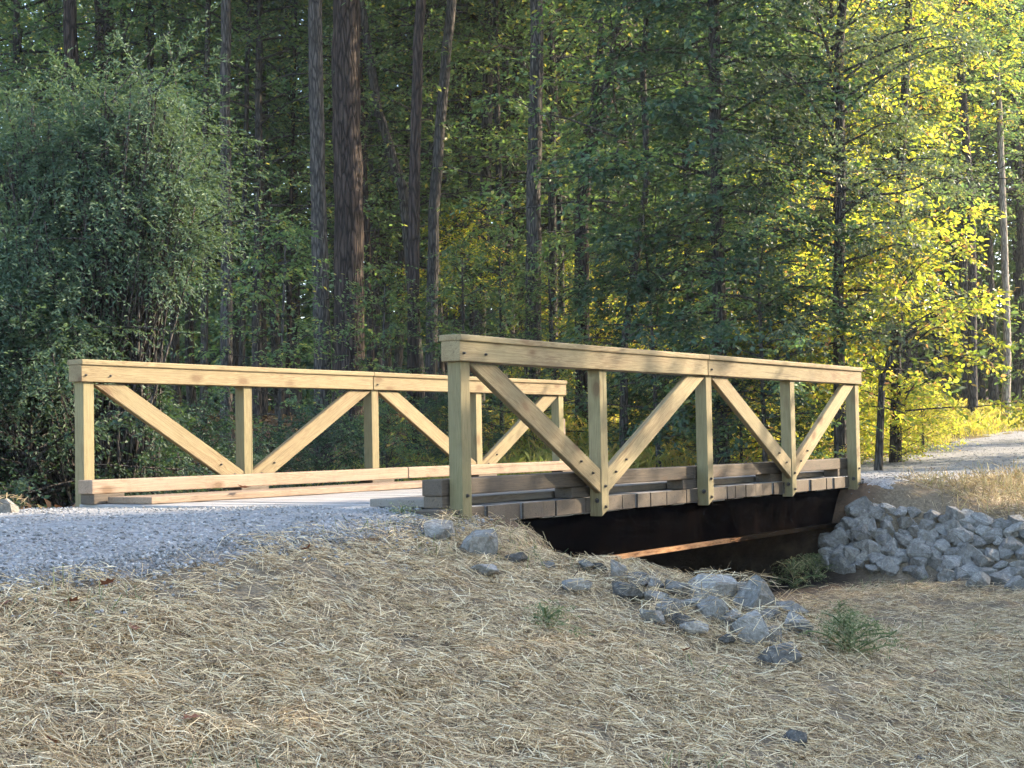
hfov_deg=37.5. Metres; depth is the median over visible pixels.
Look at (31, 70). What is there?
broadleaf tree
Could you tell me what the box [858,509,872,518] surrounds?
riprap stone
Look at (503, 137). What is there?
broadleaf tree
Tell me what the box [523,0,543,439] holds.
grey trunk tree
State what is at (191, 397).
broadleaf tree
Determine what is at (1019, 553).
riprap stone
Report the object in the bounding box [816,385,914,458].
yellow shrub
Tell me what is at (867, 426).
yellow shrub
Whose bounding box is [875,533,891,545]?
riprap stone
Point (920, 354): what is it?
wood
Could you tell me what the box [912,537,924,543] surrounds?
riprap stone
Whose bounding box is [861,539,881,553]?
riprap stone
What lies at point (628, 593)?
dark bank stone
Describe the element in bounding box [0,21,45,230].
broadleaf tree
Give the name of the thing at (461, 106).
broadleaf tree
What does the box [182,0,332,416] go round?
slim stem tree
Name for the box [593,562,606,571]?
dark bank stone
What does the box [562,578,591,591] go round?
bank stone
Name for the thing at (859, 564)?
riprap stone
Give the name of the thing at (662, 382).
shrub
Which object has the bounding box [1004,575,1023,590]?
riprap stone
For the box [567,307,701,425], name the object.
yellow shrub
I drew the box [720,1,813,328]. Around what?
slim stem tree
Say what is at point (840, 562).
riprap stone
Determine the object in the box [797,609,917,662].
weed clump
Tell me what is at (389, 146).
leaning tree
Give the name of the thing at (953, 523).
riprap stone
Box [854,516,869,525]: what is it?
riprap stone
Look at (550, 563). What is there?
bank stone
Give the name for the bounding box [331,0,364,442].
thick pine tree
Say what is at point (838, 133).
fine leaved tree
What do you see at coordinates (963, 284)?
woodland tree
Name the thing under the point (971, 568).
riprap stone
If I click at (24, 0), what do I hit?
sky
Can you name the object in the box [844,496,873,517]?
riprap stone
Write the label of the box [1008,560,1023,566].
riprap stone
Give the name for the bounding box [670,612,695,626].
dark bank stone
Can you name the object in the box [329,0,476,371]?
slim stem tree
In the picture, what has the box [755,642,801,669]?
dark bank stone
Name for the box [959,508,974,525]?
riprap stone
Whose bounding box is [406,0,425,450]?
slender tree
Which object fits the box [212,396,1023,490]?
verge grass
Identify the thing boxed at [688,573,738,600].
bank stone
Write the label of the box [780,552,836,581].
weed clump
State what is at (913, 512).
riprap stone
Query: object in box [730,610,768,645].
bank stone
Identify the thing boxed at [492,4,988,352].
broadleaf tree
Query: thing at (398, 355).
slim stem tree
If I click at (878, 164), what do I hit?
broadleaf tree
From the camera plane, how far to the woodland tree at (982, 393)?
44.98 m
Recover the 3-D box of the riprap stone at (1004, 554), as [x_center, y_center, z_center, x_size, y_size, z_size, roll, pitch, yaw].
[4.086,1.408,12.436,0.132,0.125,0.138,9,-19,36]
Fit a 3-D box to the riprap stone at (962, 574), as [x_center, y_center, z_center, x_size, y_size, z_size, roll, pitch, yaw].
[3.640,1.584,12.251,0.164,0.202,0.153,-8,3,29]
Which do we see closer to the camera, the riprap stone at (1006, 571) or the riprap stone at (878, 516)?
the riprap stone at (1006, 571)
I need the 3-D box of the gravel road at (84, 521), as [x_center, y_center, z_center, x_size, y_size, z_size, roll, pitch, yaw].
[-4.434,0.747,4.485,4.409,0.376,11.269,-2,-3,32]
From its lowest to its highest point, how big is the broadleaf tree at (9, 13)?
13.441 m
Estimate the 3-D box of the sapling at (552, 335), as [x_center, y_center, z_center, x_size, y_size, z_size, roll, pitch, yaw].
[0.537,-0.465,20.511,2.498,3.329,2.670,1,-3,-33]
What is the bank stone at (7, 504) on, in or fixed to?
on the gravel road at (84, 521)
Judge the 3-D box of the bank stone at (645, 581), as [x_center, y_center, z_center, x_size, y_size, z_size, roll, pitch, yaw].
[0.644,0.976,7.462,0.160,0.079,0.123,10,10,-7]
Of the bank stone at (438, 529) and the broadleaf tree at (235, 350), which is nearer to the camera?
the bank stone at (438, 529)
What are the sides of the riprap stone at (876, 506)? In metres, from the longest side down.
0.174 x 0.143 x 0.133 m
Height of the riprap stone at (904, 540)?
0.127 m
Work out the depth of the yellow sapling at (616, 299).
24.06 m
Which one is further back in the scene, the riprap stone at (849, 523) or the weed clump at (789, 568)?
the riprap stone at (849, 523)
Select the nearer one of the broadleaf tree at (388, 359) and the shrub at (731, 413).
the shrub at (731, 413)
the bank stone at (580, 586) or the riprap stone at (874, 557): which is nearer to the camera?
the bank stone at (580, 586)
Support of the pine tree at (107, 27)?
on the ground at (768, 555)
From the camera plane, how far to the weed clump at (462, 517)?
8.08 m
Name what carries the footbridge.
on the ground at (768, 555)
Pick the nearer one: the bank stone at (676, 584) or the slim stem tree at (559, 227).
the bank stone at (676, 584)
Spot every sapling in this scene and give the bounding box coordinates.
[163,201,398,483]
[312,261,441,467]
[365,232,575,463]
[392,198,525,320]
[406,225,576,435]
[483,229,641,442]
[493,260,645,396]
[532,157,755,466]
[553,240,707,410]
[619,151,893,461]
[648,197,890,434]
[668,133,960,428]
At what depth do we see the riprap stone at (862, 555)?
12.76 m
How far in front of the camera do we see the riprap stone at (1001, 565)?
12.27 m
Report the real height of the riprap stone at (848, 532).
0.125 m
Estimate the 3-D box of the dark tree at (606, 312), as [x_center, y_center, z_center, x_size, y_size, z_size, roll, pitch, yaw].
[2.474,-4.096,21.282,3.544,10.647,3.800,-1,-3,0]
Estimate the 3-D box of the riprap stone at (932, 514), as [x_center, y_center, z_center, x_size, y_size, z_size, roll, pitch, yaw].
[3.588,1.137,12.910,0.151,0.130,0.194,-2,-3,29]
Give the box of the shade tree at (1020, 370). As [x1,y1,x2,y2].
[989,269,1023,428]
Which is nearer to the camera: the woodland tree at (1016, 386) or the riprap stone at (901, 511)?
the riprap stone at (901, 511)
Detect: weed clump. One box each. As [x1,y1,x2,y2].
[385,501,423,516]
[436,505,477,529]
[518,599,592,637]
[768,553,827,588]
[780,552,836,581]
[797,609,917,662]
[814,599,863,628]
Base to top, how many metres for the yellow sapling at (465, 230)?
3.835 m
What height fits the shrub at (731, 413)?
2.192 m
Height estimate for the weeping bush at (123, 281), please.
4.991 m
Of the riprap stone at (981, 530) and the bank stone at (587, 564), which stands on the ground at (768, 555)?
the bank stone at (587, 564)
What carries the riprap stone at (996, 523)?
on the ground at (768, 555)
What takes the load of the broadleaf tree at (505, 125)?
on the ground at (768, 555)
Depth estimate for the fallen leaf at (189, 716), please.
4.31 m
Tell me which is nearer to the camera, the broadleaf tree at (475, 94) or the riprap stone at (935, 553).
the riprap stone at (935, 553)
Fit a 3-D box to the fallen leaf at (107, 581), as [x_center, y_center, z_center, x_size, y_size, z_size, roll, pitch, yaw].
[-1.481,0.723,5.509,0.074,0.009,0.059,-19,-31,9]
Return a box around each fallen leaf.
[44,735,60,742]
[61,596,78,601]
[100,578,114,584]
[127,623,139,629]
[181,713,203,718]
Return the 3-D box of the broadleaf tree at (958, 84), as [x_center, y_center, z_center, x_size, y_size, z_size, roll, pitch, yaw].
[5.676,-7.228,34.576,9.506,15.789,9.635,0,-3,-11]
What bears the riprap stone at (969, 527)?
on the ground at (768, 555)
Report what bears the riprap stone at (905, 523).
on the riprap stone
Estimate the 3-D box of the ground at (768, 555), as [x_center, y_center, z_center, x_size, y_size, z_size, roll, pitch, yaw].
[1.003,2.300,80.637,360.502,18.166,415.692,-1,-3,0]
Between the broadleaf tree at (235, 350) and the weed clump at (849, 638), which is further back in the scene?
the broadleaf tree at (235, 350)
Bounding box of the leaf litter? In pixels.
[4,401,1023,509]
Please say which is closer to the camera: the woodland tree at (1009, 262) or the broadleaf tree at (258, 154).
the broadleaf tree at (258, 154)
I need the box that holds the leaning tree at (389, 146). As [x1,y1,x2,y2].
[288,0,561,413]
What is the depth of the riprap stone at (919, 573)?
12.41 m
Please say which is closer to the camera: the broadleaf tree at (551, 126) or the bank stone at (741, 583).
the bank stone at (741, 583)
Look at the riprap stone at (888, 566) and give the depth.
12.54 m
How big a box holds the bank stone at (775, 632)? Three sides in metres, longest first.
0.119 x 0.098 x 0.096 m
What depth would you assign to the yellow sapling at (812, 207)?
22.98 m
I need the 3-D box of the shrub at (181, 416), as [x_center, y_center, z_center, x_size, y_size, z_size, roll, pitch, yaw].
[-3.173,1.028,13.158,2.336,2.263,2.486,-3,-4,45]
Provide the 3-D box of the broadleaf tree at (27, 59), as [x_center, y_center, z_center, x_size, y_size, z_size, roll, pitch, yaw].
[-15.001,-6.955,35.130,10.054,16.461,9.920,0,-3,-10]
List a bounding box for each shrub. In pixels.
[0,267,202,507]
[0,342,217,506]
[110,385,294,493]
[155,390,312,492]
[186,421,327,490]
[253,396,406,487]
[321,391,448,484]
[398,392,519,465]
[506,304,648,423]
[565,372,695,464]
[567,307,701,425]
[628,374,760,466]
[647,327,869,464]
[663,303,894,464]
[738,320,934,457]
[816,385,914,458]
[830,370,974,463]
[873,381,977,451]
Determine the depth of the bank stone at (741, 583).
7.56 m
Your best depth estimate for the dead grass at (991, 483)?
13.71 m
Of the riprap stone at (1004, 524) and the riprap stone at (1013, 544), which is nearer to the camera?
the riprap stone at (1013, 544)
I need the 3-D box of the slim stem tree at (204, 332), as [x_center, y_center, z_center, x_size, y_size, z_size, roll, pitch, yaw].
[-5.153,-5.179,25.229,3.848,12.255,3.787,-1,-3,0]
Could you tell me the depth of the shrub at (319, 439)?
15.89 m
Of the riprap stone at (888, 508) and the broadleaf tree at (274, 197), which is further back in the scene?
the broadleaf tree at (274, 197)
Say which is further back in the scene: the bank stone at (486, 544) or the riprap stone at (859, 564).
the riprap stone at (859, 564)
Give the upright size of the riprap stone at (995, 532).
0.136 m
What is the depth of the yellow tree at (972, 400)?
33.13 m
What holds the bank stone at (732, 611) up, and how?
on the ground at (768, 555)
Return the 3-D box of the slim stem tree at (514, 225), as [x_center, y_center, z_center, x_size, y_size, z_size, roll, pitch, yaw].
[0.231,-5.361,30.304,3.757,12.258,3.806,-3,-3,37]
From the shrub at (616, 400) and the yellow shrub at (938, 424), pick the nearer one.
the shrub at (616, 400)
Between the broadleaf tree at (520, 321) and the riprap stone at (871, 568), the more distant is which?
the broadleaf tree at (520, 321)
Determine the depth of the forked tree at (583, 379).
22.09 m
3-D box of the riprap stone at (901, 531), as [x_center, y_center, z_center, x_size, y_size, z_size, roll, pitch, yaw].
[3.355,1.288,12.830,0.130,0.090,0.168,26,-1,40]
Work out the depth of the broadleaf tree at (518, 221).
29.54 m
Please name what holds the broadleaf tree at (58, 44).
on the ground at (768, 555)
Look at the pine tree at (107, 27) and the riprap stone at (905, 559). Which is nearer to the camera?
the riprap stone at (905, 559)
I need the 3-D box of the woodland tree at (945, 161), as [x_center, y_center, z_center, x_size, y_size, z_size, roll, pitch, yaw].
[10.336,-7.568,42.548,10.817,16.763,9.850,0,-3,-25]
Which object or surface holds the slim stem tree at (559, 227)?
on the ground at (768, 555)
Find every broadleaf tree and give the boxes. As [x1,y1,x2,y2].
[0,0,59,150]
[0,0,123,272]
[0,0,213,257]
[0,0,285,314]
[0,0,309,266]
[0,0,331,364]
[0,0,406,322]
[0,0,472,416]
[0,0,515,413]
[0,1,82,308]
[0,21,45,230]
[26,1,428,412]
[34,1,489,414]
[78,0,494,422]
[132,0,572,410]
[154,3,525,401]
[182,0,598,412]
[213,0,732,377]
[218,0,681,344]
[242,1,594,406]
[288,0,814,407]
[364,0,767,380]
[371,5,727,376]
[374,0,874,412]
[384,0,832,382]
[420,0,933,392]
[425,0,826,328]
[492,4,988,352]
[565,1,1016,322]
[593,1,992,348]
[610,0,1023,390]
[679,0,1009,398]
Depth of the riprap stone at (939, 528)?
12.78 m
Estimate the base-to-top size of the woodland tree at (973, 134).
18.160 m
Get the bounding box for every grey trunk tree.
[308,0,333,469]
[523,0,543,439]
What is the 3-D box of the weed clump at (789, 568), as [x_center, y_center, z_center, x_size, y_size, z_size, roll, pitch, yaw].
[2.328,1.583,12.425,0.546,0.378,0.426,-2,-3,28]
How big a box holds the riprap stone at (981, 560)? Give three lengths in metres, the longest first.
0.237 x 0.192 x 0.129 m
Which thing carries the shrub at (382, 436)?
on the ground at (768, 555)
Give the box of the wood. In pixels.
[0,0,1023,413]
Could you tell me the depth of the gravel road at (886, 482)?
19.58 m
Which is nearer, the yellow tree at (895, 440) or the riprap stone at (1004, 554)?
the riprap stone at (1004, 554)
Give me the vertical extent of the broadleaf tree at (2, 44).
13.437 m
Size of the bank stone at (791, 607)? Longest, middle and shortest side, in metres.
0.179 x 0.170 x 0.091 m
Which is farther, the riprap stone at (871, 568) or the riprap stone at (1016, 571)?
the riprap stone at (871, 568)
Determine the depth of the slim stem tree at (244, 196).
26.29 m
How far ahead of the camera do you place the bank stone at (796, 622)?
7.06 m
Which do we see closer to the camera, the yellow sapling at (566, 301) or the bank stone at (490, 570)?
the bank stone at (490, 570)
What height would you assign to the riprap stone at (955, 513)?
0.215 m
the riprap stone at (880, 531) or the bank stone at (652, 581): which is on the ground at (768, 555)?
the bank stone at (652, 581)
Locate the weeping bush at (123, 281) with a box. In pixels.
[0,2,312,507]
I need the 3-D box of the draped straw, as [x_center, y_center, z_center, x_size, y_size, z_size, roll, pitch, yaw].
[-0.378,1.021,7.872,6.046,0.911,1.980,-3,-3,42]
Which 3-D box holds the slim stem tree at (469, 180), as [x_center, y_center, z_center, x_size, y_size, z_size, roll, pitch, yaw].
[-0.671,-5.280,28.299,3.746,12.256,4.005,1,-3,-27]
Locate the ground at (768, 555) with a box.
[0,317,1023,767]
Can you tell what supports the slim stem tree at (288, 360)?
on the ground at (768, 555)
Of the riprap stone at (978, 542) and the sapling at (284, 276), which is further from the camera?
the sapling at (284, 276)
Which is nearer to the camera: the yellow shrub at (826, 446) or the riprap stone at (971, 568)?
the riprap stone at (971, 568)
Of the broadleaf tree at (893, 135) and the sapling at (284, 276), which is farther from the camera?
the broadleaf tree at (893, 135)
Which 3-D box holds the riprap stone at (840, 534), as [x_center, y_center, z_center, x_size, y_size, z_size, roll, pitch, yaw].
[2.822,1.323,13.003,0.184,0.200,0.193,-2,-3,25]
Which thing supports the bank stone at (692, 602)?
on the ground at (768, 555)
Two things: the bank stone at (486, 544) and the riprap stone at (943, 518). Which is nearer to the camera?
the bank stone at (486, 544)
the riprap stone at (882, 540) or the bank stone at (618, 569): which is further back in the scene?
the riprap stone at (882, 540)
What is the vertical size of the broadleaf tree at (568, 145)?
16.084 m
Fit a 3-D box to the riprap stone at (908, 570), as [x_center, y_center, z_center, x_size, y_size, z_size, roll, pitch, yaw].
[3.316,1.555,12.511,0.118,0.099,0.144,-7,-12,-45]
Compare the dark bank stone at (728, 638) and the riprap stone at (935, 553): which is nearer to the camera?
the dark bank stone at (728, 638)
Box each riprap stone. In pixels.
[818,532,840,548]
[818,547,834,555]
[819,554,830,569]
[828,554,849,573]
[829,527,848,545]
[831,544,845,557]
[834,522,844,528]
[840,516,858,530]
[842,564,855,572]
[843,545,859,563]
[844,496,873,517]
[845,530,852,541]
[847,540,858,549]
[849,505,861,517]
[850,524,872,540]
[853,560,864,568]
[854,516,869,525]
[854,539,867,551]
[855,551,868,561]
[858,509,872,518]
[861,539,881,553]
[865,564,879,573]
[866,518,877,538]
[867,503,884,513]
[867,552,887,564]
[868,509,885,521]
[873,528,886,538]
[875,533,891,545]
[876,557,899,575]
[880,503,896,513]
[880,520,894,532]
[880,538,897,555]
[883,513,892,521]
[885,555,901,565]
[892,548,907,557]
[893,506,906,516]
[893,532,912,546]
[897,517,914,529]
[898,528,910,534]
[898,555,909,562]
[902,565,916,574]
[906,543,931,560]
[907,506,921,518]
[907,525,918,536]
[908,556,927,566]
[911,565,928,580]
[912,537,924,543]
[917,528,939,542]
[918,519,935,530]
[924,509,940,521]
[925,541,934,547]
[928,556,942,568]
[929,546,942,559]
[934,539,950,554]
[935,523,945,534]
[935,569,955,582]
[936,534,953,542]
[936,555,961,571]
[937,514,950,522]
[942,518,961,533]
[944,547,960,555]
[945,506,964,522]
[947,527,973,546]
[954,566,969,582]
[956,542,967,548]
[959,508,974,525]
[960,543,983,565]
[960,561,980,576]
[961,523,975,533]
[965,570,990,587]
[970,534,986,548]
[971,512,992,526]
[971,555,994,566]
[975,524,991,536]
[979,566,997,574]
[982,536,995,544]
[985,528,1002,536]
[985,548,999,560]
[989,572,1009,584]
[990,518,1003,528]
[992,536,1003,546]
[992,560,1007,570]
[998,536,1023,553]
[998,567,1012,577]
[999,545,1013,559]
[1000,520,1011,530]
[1002,521,1023,537]
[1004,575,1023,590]
[1007,514,1023,523]
[1007,565,1023,577]
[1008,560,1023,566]
[1015,546,1023,559]
[1017,529,1023,540]
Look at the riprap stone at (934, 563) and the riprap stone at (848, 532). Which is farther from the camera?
the riprap stone at (848, 532)
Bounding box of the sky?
[1,0,1022,317]
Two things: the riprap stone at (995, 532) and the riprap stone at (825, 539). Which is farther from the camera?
the riprap stone at (825, 539)
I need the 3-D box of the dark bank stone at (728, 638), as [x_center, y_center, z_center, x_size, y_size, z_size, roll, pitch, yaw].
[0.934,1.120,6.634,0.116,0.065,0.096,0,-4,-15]
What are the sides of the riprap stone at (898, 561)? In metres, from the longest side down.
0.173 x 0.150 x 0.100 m
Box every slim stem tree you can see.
[29,0,195,177]
[77,0,266,416]
[173,0,307,366]
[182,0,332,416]
[199,0,210,427]
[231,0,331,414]
[231,0,331,415]
[323,0,471,413]
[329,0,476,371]
[367,0,445,411]
[383,0,568,374]
[386,0,521,331]
[404,0,507,415]
[424,0,595,376]
[458,0,598,395]
[510,0,656,340]
[553,0,595,402]
[575,2,666,345]
[582,7,633,402]
[631,12,695,393]
[704,0,848,396]
[719,2,881,312]
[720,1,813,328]
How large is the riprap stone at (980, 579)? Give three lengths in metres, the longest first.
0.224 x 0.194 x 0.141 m
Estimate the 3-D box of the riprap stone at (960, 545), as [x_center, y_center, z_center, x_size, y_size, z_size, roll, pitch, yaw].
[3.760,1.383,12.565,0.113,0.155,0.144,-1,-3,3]
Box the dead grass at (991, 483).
[888,459,1023,517]
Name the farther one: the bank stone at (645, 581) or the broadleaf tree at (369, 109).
the broadleaf tree at (369, 109)
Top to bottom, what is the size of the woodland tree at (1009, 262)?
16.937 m
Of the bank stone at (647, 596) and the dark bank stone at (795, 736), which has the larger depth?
the bank stone at (647, 596)
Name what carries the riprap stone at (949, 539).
on the ground at (768, 555)
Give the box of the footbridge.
[67,334,862,561]
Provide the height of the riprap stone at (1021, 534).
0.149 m
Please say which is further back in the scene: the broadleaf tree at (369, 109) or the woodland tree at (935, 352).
the woodland tree at (935, 352)
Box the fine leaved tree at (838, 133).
[682,0,998,457]
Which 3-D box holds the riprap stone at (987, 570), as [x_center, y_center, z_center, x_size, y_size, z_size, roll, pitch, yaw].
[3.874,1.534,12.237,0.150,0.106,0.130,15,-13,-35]
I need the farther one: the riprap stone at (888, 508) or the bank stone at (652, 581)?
the riprap stone at (888, 508)
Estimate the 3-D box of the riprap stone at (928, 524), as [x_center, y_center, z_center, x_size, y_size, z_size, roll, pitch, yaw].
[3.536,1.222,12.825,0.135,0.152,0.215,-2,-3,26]
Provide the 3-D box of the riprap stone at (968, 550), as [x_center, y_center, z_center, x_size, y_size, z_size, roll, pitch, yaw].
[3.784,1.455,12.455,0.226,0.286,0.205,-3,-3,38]
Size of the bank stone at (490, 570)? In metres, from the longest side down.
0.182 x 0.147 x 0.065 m
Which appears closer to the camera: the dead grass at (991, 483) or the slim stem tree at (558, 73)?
the dead grass at (991, 483)
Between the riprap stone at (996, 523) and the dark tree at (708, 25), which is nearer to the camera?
the riprap stone at (996, 523)
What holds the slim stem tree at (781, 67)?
on the ground at (768, 555)
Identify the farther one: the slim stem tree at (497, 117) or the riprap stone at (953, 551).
the slim stem tree at (497, 117)
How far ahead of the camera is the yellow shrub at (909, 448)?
19.38 m
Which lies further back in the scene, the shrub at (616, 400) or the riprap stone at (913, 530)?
the shrub at (616, 400)
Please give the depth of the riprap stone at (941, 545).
12.55 m
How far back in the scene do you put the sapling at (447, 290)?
20.00 m
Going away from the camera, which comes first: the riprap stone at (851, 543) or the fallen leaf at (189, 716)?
the fallen leaf at (189, 716)
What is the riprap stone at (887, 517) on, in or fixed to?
on the ground at (768, 555)
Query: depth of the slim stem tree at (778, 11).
28.42 m
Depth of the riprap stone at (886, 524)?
12.86 m
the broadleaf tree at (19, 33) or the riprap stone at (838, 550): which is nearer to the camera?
the riprap stone at (838, 550)
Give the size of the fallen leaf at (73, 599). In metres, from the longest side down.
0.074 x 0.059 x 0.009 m
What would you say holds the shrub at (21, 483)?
on the ground at (768, 555)
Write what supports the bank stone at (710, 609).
on the ground at (768, 555)
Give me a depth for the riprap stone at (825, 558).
12.86 m
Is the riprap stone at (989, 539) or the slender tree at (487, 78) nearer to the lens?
the riprap stone at (989, 539)
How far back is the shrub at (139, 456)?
12.16 m
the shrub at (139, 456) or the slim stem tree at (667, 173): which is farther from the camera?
the slim stem tree at (667, 173)
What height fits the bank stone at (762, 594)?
0.226 m
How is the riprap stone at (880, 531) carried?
on the riprap stone at (882, 540)
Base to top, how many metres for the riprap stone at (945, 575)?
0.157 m
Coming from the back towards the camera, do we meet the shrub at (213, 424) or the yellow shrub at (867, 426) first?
the yellow shrub at (867, 426)
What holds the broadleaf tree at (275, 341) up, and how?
on the ground at (768, 555)
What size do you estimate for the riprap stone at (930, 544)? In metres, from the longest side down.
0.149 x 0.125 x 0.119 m
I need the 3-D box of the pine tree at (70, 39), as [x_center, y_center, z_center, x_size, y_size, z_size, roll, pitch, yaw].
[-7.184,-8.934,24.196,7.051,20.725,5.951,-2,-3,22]
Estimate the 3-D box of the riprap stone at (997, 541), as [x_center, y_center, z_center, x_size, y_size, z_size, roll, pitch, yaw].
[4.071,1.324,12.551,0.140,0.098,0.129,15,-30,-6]
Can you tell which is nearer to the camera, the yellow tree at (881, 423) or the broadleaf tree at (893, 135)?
the yellow tree at (881, 423)
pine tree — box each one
[63,0,79,276]
[92,0,113,158]
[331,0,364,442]
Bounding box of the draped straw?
[1,494,927,757]
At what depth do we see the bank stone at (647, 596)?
7.11 m
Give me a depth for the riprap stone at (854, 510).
13.01 m
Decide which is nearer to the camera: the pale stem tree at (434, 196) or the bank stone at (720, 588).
the bank stone at (720, 588)
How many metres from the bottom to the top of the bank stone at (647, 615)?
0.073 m
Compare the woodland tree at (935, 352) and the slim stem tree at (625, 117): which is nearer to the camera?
the slim stem tree at (625, 117)
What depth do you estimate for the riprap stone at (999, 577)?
12.03 m
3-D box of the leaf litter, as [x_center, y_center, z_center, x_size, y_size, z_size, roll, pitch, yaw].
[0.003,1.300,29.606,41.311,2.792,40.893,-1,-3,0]
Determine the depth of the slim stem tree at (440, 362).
26.15 m
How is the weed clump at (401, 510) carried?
on the ground at (768, 555)
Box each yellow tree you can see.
[752,196,1023,470]
[760,0,1013,462]
[864,0,1023,418]
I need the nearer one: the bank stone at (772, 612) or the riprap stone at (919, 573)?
the bank stone at (772, 612)
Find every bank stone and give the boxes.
[0,498,18,512]
[423,519,454,541]
[459,529,497,558]
[467,564,498,575]
[504,552,527,563]
[539,560,554,570]
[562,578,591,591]
[578,559,594,570]
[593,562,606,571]
[610,559,626,581]
[612,581,643,600]
[626,571,651,586]
[640,609,664,624]
[643,590,669,602]
[647,576,664,590]
[655,598,685,620]
[665,579,690,596]
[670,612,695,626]
[679,620,708,633]
[680,597,701,613]
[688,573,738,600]
[697,595,729,621]
[711,632,735,645]
[722,608,742,624]
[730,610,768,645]
[732,574,774,611]
[739,581,747,588]
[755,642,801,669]
[760,606,780,620]
[766,625,781,643]
[776,601,809,614]
[782,729,807,747]
[784,611,809,632]
[797,624,813,635]
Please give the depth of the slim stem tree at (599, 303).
29.99 m
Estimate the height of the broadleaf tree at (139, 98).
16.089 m
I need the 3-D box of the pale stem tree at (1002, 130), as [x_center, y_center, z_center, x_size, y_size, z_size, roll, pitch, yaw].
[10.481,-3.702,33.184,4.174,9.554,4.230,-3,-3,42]
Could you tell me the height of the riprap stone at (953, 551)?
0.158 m
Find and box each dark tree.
[535,0,914,463]
[564,0,806,436]
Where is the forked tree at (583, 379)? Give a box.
[341,0,886,437]
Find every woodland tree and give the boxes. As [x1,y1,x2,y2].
[744,0,1021,394]
[770,0,1023,399]
[781,0,1023,387]
[803,0,1023,405]
[804,0,1021,401]
[822,0,1023,403]
[831,0,1023,403]
[845,0,1023,406]
[859,1,1023,404]
[868,6,1023,257]
[884,0,1023,278]
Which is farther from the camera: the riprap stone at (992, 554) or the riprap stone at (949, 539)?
the riprap stone at (949, 539)
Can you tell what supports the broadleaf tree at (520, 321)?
on the ground at (768, 555)
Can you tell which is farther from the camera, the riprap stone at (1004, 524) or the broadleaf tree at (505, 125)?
the broadleaf tree at (505, 125)
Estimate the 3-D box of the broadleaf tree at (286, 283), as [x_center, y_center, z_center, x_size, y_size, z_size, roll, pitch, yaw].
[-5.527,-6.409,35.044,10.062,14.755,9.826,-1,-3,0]
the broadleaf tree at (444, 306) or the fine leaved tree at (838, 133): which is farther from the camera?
the broadleaf tree at (444, 306)
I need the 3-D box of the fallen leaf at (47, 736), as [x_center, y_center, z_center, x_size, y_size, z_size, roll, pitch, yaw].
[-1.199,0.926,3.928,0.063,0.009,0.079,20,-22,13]
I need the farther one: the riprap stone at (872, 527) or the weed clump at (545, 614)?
the riprap stone at (872, 527)
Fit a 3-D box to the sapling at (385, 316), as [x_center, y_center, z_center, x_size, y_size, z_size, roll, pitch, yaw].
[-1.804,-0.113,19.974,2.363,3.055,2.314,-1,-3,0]
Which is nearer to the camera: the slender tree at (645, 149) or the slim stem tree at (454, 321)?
the slender tree at (645, 149)
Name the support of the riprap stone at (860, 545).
on the ground at (768, 555)
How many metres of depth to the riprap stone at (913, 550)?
12.58 m
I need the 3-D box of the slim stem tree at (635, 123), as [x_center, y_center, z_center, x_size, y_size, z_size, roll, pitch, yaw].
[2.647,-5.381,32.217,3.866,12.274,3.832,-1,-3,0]
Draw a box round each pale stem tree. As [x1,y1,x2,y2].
[424,0,573,423]
[905,0,1023,422]
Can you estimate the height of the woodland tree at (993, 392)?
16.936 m
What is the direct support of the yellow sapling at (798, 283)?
on the ground at (768, 555)
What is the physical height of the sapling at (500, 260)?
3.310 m
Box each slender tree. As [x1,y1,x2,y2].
[65,0,234,458]
[231,0,650,405]
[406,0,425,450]
[424,0,757,447]
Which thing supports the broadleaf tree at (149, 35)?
on the ground at (768, 555)
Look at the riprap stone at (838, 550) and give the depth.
12.79 m
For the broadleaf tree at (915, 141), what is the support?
on the ground at (768, 555)
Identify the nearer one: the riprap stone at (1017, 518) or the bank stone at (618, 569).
the bank stone at (618, 569)
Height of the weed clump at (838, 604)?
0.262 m
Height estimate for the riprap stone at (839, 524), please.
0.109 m
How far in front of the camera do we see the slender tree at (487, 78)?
26.11 m
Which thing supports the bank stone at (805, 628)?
on the ground at (768, 555)
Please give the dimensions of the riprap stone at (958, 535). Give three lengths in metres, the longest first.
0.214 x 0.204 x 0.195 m
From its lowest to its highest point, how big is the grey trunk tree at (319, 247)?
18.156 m
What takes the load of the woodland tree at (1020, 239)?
on the ground at (768, 555)
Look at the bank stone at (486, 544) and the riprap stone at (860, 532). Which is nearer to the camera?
the bank stone at (486, 544)
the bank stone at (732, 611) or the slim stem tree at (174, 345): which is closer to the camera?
the bank stone at (732, 611)
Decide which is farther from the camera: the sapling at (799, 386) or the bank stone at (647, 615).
the sapling at (799, 386)
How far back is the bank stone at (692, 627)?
6.61 m
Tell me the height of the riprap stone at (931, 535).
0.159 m

